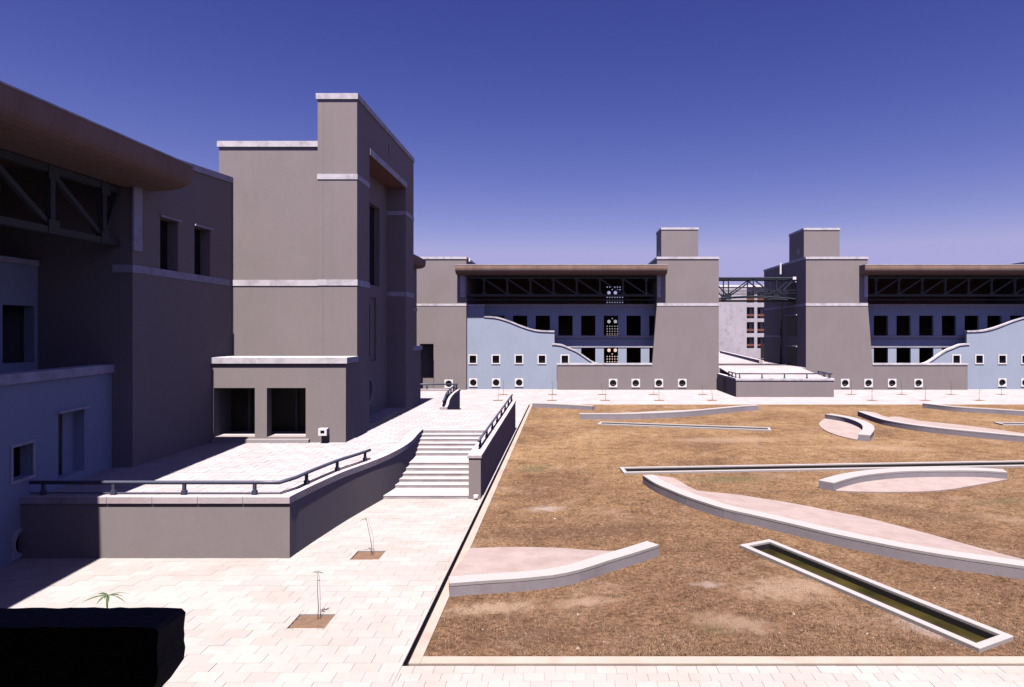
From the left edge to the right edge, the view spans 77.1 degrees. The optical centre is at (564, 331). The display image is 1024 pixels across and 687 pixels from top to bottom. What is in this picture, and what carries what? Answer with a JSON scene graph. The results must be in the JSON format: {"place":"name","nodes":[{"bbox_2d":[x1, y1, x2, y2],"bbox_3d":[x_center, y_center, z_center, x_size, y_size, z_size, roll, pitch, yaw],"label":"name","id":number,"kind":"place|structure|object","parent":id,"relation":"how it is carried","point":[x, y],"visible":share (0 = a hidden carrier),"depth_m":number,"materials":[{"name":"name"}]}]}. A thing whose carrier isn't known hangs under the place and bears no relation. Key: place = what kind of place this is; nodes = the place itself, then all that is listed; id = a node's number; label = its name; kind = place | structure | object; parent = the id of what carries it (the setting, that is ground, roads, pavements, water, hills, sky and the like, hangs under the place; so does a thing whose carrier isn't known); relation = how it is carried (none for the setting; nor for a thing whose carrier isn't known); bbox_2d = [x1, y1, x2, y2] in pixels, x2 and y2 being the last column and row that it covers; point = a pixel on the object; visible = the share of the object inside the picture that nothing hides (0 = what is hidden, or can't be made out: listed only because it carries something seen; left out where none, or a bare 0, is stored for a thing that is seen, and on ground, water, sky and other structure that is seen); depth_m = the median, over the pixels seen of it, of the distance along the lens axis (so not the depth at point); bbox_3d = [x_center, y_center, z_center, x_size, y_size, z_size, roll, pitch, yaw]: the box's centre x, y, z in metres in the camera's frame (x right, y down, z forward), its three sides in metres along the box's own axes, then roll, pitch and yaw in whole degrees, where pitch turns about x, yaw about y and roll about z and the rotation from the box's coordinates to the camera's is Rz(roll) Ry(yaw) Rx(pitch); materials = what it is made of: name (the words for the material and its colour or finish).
{"place":"outdoors","nodes":[
{"label":"outdoors","id":0,"kind":"place"},
{"bbox_2d":[0,389,1023,686],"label":"paving","id":1,"kind":"structure","parent":0,"point":[260,621],"depth_m":14.29,"materials":[{"name":"stone"}]},
{"bbox_2d":[0,607,185,686],"bbox_3d":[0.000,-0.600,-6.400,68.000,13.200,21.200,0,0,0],"label":"hedge","id":2,"kind":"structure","parent":1,"relation":"on","point":[96,647],"depth_m":3.92,"materials":[{"name":"plant"}]},
{"bbox_2d":[83,592,128,607],"bbox_3d":[-7.829,5.261,10.960,0.644,1.540,0.673,0,0,-18],"label":"sapling","id":3,"kind":"object","parent":1,"relation":"on","point":[104,595],"visible":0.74,"depth_m":10.92,"materials":[{"name":"green plant"}]},
{"bbox_2d":[0,81,232,568],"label":"building","id":4,"kind":"structure","parent":1,"relation":"on","point":[115,291],"depth_m":21.40,"materials":[{"name":"paint"}]},
{"bbox_2d":[13,446,19,476],"bbox_3d":[-14.753,3.475,16.969,0.090,0.950,0.850,0,0,-9],"label":"window pane","id":5,"kind":"structure","parent":4,"relation":"in","point":[16,451],"depth_m":17.23,"materials":[{"name":"black glass"}]},
{"bbox_2d":[11,528,21,560],"bbox_3d":[-14.405,5.575,17.000,0.065,0.750,0.800,0,0,-9],"label":"round window frame","id":6,"kind":"structure","parent":4,"relation":"in","point":[15,555],"depth_m":16.67,"materials":[{"name":"stone"}]},
{"bbox_2d":[10,439,35,484],"bbox_3d":[-14.409,3.455,17.020,0.065,1.030,0.960,0,0,-9],"label":"window frame","id":7,"kind":"structure","parent":4,"relation":"in","point":[33,442],"depth_m":17.11,"materials":[{"name":"stone"}]},
{"bbox_2d":[58,414,60,474],"bbox_3d":[-15.072,3.330,18.847,0.060,1.900,0.740,0,0,-9],"label":"door","id":8,"kind":"structure","parent":4,"relation":"in","point":[59,415],"depth_m":19.13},
{"bbox_2d":[61,411,73,473],"bbox_3d":[-15.161,3.330,19.491,0.090,1.900,0.560,0,0,-9],"label":"door","id":9,"kind":"structure","parent":4,"relation":"in","point":[67,419],"depth_m":19.47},
{"bbox_2d":[160,220,166,269],"bbox_3d":[-14.860,-3.175,23.390,0.040,1.850,1.060,0,0,0],"label":"window pane","id":10,"kind":"structure","parent":4,"relation":"in","point":[163,224],"depth_m":23.69,"materials":[{"name":"black glass"}]},
{"bbox_2d":[194,229,199,274],"bbox_3d":[-14.860,-3.190,25.535,0.040,1.880,1.110,0,0,0],"label":"window pane","id":11,"kind":"structure","parent":4,"relation":"in","point":[196,232],"depth_m":25.86,"materials":[{"name":"black glass"}]},
{"bbox_2d":[18,429,422,557],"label":"terrace wall","id":12,"kind":"structure","parent":1,"relation":"on","point":[289,523],"depth_m":16.95,"materials":[{"name":"concrete"}]},
{"bbox_2d":[29,449,370,494],"bbox_3d":[-9.443,4.224,18.189,9.227,0.476,3.927,0,0,-35],"label":"handrail","id":13,"kind":"object","parent":12,"relation":"on","point":[114,491],"visible":1,"depth_m":17.12,"materials":[{"name":"metal"}]},
{"bbox_2d":[50,391,499,491],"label":"terrace","id":14,"kind":"structure","parent":1,"relation":"on","point":[243,461],"depth_m":22.70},
{"bbox_2d":[210,93,414,442],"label":"entrance tower","id":15,"kind":"structure","parent":1,"relation":"on","point":[323,281],"depth_m":27.80,"materials":[{"name":"paint"}]},
{"bbox_2d":[231,388,305,430],"bbox_3d":[-11.895,2.805,27.752,5.090,2.990,0.065,0,0,0],"label":"door","id":16,"kind":"structure","parent":15,"relation":"in","point":[283,399],"depth_m":27.72,"materials":[{"name":"black glass"}]},
{"bbox_2d":[318,428,328,435],"bbox_3d":[-9.770,4.060,26.009,0.340,0.280,0.338,0,0,0],"label":"wall light","id":17,"kind":"object","parent":15,"relation":"attached to","point":[323,431],"visible":1,"depth_m":25.84,"materials":[{"name":"paint"}]},
{"bbox_2d":[369,378,372,403],"bbox_3d":[-9.975,3.030,32.660,0.050,1.320,1.320,0,0,0],"label":"round window frame","id":18,"kind":"structure","parent":15,"relation":"in","point":[369,378],"depth_m":33.15,"materials":[{"name":"stone"}]},
{"bbox_2d":[369,206,373,284],"bbox_3d":[-10.347,-4.540,33.625,0.095,4.220,2.050,0,0,0],"label":"window pane","id":19,"kind":"structure","parent":15,"relation":"in","point":[371,210],"depth_m":34.18,"materials":[{"name":"black glass"}]},
{"bbox_2d":[314,571,323,618],"bbox_3d":[-5.179,5.520,13.457,0.258,1.021,0.223,0,0,-17],"label":"sapling","id":20,"kind":"object","parent":1,"relation":"on","point":[317,593],"visible":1,"depth_m":13.45,"materials":[{"name":"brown plant"}]},
{"bbox_2d":[360,518,373,554],"bbox_3d":[-5.340,5.520,17.323,0.312,1.021,0.223,0,0,18],"label":"sapling","id":21,"kind":"object","parent":1,"relation":"on","point":[370,538],"visible":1,"depth_m":17.32,"materials":[{"name":"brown plant"}]},
{"bbox_2d":[414,254,425,405],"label":"pavilion","id":22,"kind":"structure","parent":1,"relation":"on","point":[419,262],"depth_m":40.57,"materials":[{"name":"paint"}]},
{"bbox_2d":[383,429,484,498],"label":"staircase","id":23,"kind":"structure","parent":1,"relation":"on","point":[437,467],"depth_m":25.34,"materials":[{"name":"white concrete"}]},
{"bbox_2d":[421,389,460,409],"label":"terrace wall","id":24,"kind":"structure","parent":1,"relation":"on","point":[453,401],"depth_m":46.45,"materials":[{"name":"concrete"}]},
{"bbox_2d":[421,383,456,388],"bbox_3d":[-11.625,4.191,49.200,6.750,0.417,0.120,0,0,0],"label":"handrail","id":25,"kind":"object","parent":24,"relation":"on","point":[426,384],"visible":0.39,"depth_m":49.16,"materials":[{"name":"metal"}]},
{"bbox_2d":[442,383,457,406],"bbox_3d":[-7.777,4.194,43.290,0.358,0.412,12.062,0,0,-6],"label":"handrail","id":26,"kind":"object","parent":24,"relation":"on","point":[447,394],"visible":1,"depth_m":42.43,"materials":[{"name":"metal"}]},
{"bbox_2d":[467,400,515,498],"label":"parapet wall","id":27,"kind":"structure","parent":1,"relation":"on","point":[484,460],"depth_m":25.99,"materials":[{"name":"concrete"}]},
{"bbox_2d":[477,394,512,448],"bbox_3d":[-3.200,4.112,31.550,0.128,0.577,15.301,0,0,0],"label":"handrail","id":28,"kind":"object","parent":27,"relation":"on","point":[491,424],"visible":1,"depth_m":28.43,"materials":[{"name":"metal"}]},
{"bbox_2d":[417,227,718,389],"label":"pavilion","id":29,"kind":"structure","parent":1,"relation":"on","point":[514,326],"depth_m":66.49,"materials":[{"name":"paint"}]},
{"bbox_2d":[444,380,452,387],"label":"round window","id":30,"kind":"structure","parent":29,"relation":"in","point":[445,381],"depth_m":66.05,"materials":[{"name":"paint"}]},
{"bbox_2d":[468,354,476,363],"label":"window","id":31,"kind":"structure","parent":29,"relation":"in","point":[472,358],"depth_m":66.65,"materials":[{"name":"paint"}]},
{"bbox_2d":[469,378,476,386],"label":"round window","id":32,"kind":"structure","parent":29,"relation":"in","point":[472,381],"depth_m":66.65,"materials":[{"name":"paint"}]},
{"bbox_2d":[491,354,499,363],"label":"window","id":33,"kind":"structure","parent":29,"relation":"in","point":[495,358],"depth_m":66.65,"materials":[{"name":"paint"}]},
{"bbox_2d":[492,378,499,386],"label":"round window","id":34,"kind":"structure","parent":29,"relation":"in","point":[495,381],"depth_m":66.65,"materials":[{"name":"paint"}]},
{"bbox_2d":[515,354,522,363],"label":"window","id":35,"kind":"structure","parent":29,"relation":"in","point":[518,357],"depth_m":66.84,"materials":[{"name":"paint"}]},
{"bbox_2d":[515,378,522,386],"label":"round window","id":36,"kind":"structure","parent":29,"relation":"in","point":[518,381],"depth_m":66.65,"materials":[{"name":"paint"}]},
{"bbox_2d":[538,354,545,363],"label":"window","id":37,"kind":"structure","parent":29,"relation":"in","point":[541,357],"depth_m":66.84,"materials":[{"name":"paint"}]},
{"bbox_2d":[560,354,568,362],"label":"window","id":38,"kind":"structure","parent":29,"relation":"in","point":[564,358],"depth_m":66.84,"materials":[{"name":"paint"}]},
{"bbox_2d":[609,379,616,386],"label":"round window","id":39,"kind":"structure","parent":29,"relation":"in","point":[612,382],"depth_m":66.12,"materials":[{"name":"paint"}]},
{"bbox_2d":[631,379,639,386],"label":"round window","id":40,"kind":"structure","parent":29,"relation":"in","point":[634,382],"depth_m":66.05,"materials":[{"name":"paint"}]},
{"bbox_2d":[655,379,662,386],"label":"round window","id":41,"kind":"structure","parent":29,"relation":"in","point":[658,382],"depth_m":66.12,"materials":[{"name":"paint"}]},
{"bbox_2d":[678,379,686,386],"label":"round window","id":42,"kind":"structure","parent":29,"relation":"in","point":[681,382],"depth_m":66.05,"materials":[{"name":"paint"}]},
{"bbox_2d":[717,351,834,396],"bbox_3d":[22.355,4.670,88.325,13.290,2.660,59.350,0,0,0],"label":"podium","id":43,"kind":"object","parent":1,"relation":"on","point":[779,385],"visible":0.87,"depth_m":58.70,"materials":[{"name":"concrete"}]},
{"bbox_2d":[737,373,831,377],"bbox_3d":[20.235,4.041,58.850,8.770,0.477,0.120,0,0,0],"label":"handrail","id":44,"kind":"object","parent":43,"relation":"on","point":[784,374],"visible":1,"depth_m":58.80,"materials":[{"name":"metal"}]},
{"bbox_2d":[763,228,1023,389],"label":"pavilion","id":45,"kind":"structure","parent":1,"relation":"on","point":[861,323],"depth_m":66.70,"materials":[{"name":"paint"}]},
{"bbox_2d":[719,277,796,301],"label":"steel bridge","id":46,"kind":"structure","parent":45,"relation":"attached to","point":[725,297],"depth_m":68.99,"materials":[{"name":"paint"}]},
{"bbox_2d":[786,315,796,335],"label":"window pane","id":47,"kind":"structure","parent":45,"relation":"in","point":[791,321],"depth_m":70.24,"materials":[{"name":"black glass"}]},
{"bbox_2d":[787,283,795,304],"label":"window pane","id":48,"kind":"structure","parent":45,"relation":"in","point":[792,294],"depth_m":70.24,"materials":[{"name":"black glass"}]},
{"bbox_2d":[787,347,796,365],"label":"window pane","id":49,"kind":"structure","parent":45,"relation":"in","point":[791,351],"depth_m":69.93,"materials":[{"name":"black glass"}]},
{"bbox_2d":[841,379,848,386],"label":"round window","id":50,"kind":"structure","parent":45,"relation":"in","point":[844,382],"depth_m":66.06,"materials":[{"name":"paint"}]},
{"bbox_2d":[864,379,872,386],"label":"round window","id":51,"kind":"structure","parent":45,"relation":"in","point":[867,382],"depth_m":66.05,"materials":[{"name":"paint"}]},
{"bbox_2d":[888,379,895,386],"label":"round window","id":52,"kind":"structure","parent":45,"relation":"in","point":[891,382],"depth_m":66.05,"materials":[{"name":"paint"}]},
{"bbox_2d":[914,379,922,386],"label":"round window","id":53,"kind":"structure","parent":45,"relation":"in","point":[917,382],"depth_m":66.05,"materials":[{"name":"paint"}]},
{"bbox_2d":[952,354,960,362],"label":"window","id":54,"kind":"structure","parent":45,"relation":"in","point":[955,357],"depth_m":66.84,"materials":[{"name":"paint"}]},
{"bbox_2d":[975,354,983,363],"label":"window","id":55,"kind":"structure","parent":45,"relation":"in","point":[979,358],"depth_m":66.71,"materials":[{"name":"paint"}]},
{"bbox_2d":[998,354,1006,363],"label":"window","id":56,"kind":"structure","parent":45,"relation":"in","point":[1002,358],"depth_m":66.71,"materials":[{"name":"paint"}]},
{"bbox_2d":[998,378,1006,386],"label":"round window","id":57,"kind":"structure","parent":45,"relation":"in","point":[1000,380],"depth_m":66.65,"materials":[{"name":"paint"}]},
{"bbox_2d":[1021,354,1023,363],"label":"window","id":58,"kind":"structure","parent":45,"relation":"in","point":[1022,355],"depth_m":66.65,"materials":[{"name":"paint"}]},
{"bbox_2d":[0,0,1023,333],"label":"sky","id":59,"kind":"structure","parent":0,"point":[534,131],"materials":[{"name":"blue"}]},
{"bbox_2d":[529,349,763,405],"bbox_3d":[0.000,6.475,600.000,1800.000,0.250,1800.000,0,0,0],"label":"ground","id":60,"kind":"structure","parent":0,"point":[609,350],"depth_m":163.84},
{"bbox_2d":[407,416,524,665],"bbox_3d":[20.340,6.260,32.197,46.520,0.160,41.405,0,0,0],"label":"drain channel","id":61,"kind":"object","parent":60,"relation":"on","point":[453,566],"depth_m":16.09,"materials":[{"name":"black metal"}]},
{"bbox_2d":[409,404,1023,666],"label":"kerb","id":62,"kind":"structure","parent":60,"relation":"on","point":[418,658],"depth_m":11.66,"materials":[{"name":"concrete"}]},
{"bbox_2d":[719,285,763,358],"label":"concrete building","id":63,"kind":"structure","parent":60,"relation":"on","point":[741,328],"depth_m":141.50,"materials":[{"name":"paint"}]},
{"bbox_2d":[761,344,763,357],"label":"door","id":64,"kind":"structure","parent":63,"relation":"in","point":[762,345],"depth_m":141.96,"materials":[{"name":"grey metal"}]},
{"bbox_2d":[424,405,1023,655],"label":"lawn","id":65,"kind":"structure","parent":0,"point":[548,437],"depth_m":19.22,"materials":[{"name":"brown plant"}]},
{"bbox_2d":[449,541,658,596],"bbox_3d":[-0.083,5.895,16.134,5.206,0.410,3.328,0,0,0],"label":"curved bench","id":66,"kind":"object","parent":65,"relation":"on","point":[489,570],"visible":0.94,"depth_m":15.71,"materials":[{"name":"concrete"}]},
{"bbox_2d":[532,403,594,409],"bbox_3d":[-0.122,5.890,50.855,5.840,0.420,2.019,0,0,23],"label":"curved bench","id":67,"kind":"object","parent":65,"relation":"on","point":[565,406],"visible":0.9,"depth_m":49.94,"materials":[{"name":"concrete"}]},
{"bbox_2d":[580,405,758,419],"bbox_3d":[7.787,5.855,46.607,14.651,0.490,3.429,0,0,-24],"label":"curved bench","id":68,"kind":"object","parent":65,"relation":"on","point":[654,414],"visible":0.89,"depth_m":44.65,"materials":[{"name":"concrete"}]},
{"bbox_2d":[597,422,770,430],"bbox_3d":[7.425,6.128,40.375,10.660,0.425,1.080,0,0,14],"label":"water trough","id":69,"kind":"object","parent":65,"relation":"on","point":[687,426],"visible":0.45,"depth_m":40.33,"materials":[{"name":"grey concrete"}]},
{"bbox_2d":[619,460,1023,473],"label":"water trough","id":70,"kind":"object","parent":65,"relation":"on","point":[778,467],"visible":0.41,"depth_m":28.22,"materials":[{"name":"white concrete"}]},
{"bbox_2d":[643,475,1023,579],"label":"curved bench","id":71,"kind":"object","parent":65,"relation":"on","point":[863,534],"visible":0.9,"depth_m":18.71,"materials":[{"name":"concrete"}]},
{"bbox_2d":[819,414,873,440],"bbox_3d":[17.437,5.880,39.652,2.908,0.440,9.387,0,0,14],"label":"curved bench","id":72,"kind":"object","parent":65,"relation":"on","point":[849,427],"visible":0.95,"depth_m":39.37,"materials":[{"name":"concrete"}]},
{"bbox_2d":[740,539,1013,652],"bbox_3d":[6.805,6.128,15.115,1.100,0.425,6.507,0,0,-26],"label":"water trough","id":73,"kind":"object","parent":65,"relation":"on","point":[956,628],"visible":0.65,"depth_m":14.37,"materials":[{"name":"white concrete"}]},
{"bbox_2d":[818,467,1007,492],"bbox_3d":[13.985,5.895,25.415,8.626,0.410,2.696,0,0,-18],"label":"curved bench","id":74,"kind":"object","parent":65,"relation":"on","point":[913,480],"visible":0.95,"depth_m":25.44,"materials":[{"name":"concrete"}]},
{"bbox_2d":[857,411,1023,441],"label":"curved bench","id":75,"kind":"object","parent":65,"relation":"on","point":[942,428],"visible":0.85,"depth_m":38.40,"materials":[{"name":"concrete"}]},
{"bbox_2d":[922,403,1023,415],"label":"curved bench","id":76,"kind":"object","parent":65,"relation":"on","point":[974,409],"visible":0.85,"depth_m":47.46,"materials":[{"name":"concrete"}]},
{"bbox_2d":[994,422,1023,425],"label":"water trough","id":77,"kind":"object","parent":65,"relation":"on","point":[1011,423],"visible":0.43,"depth_m":41.62,"materials":[{"name":"grey concrete"}]},
{"bbox_2d":[459,438,1023,654],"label":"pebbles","id":78,"kind":"object","parent":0,"point":[577,614],"visible":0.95,"depth_m":14.20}
]}

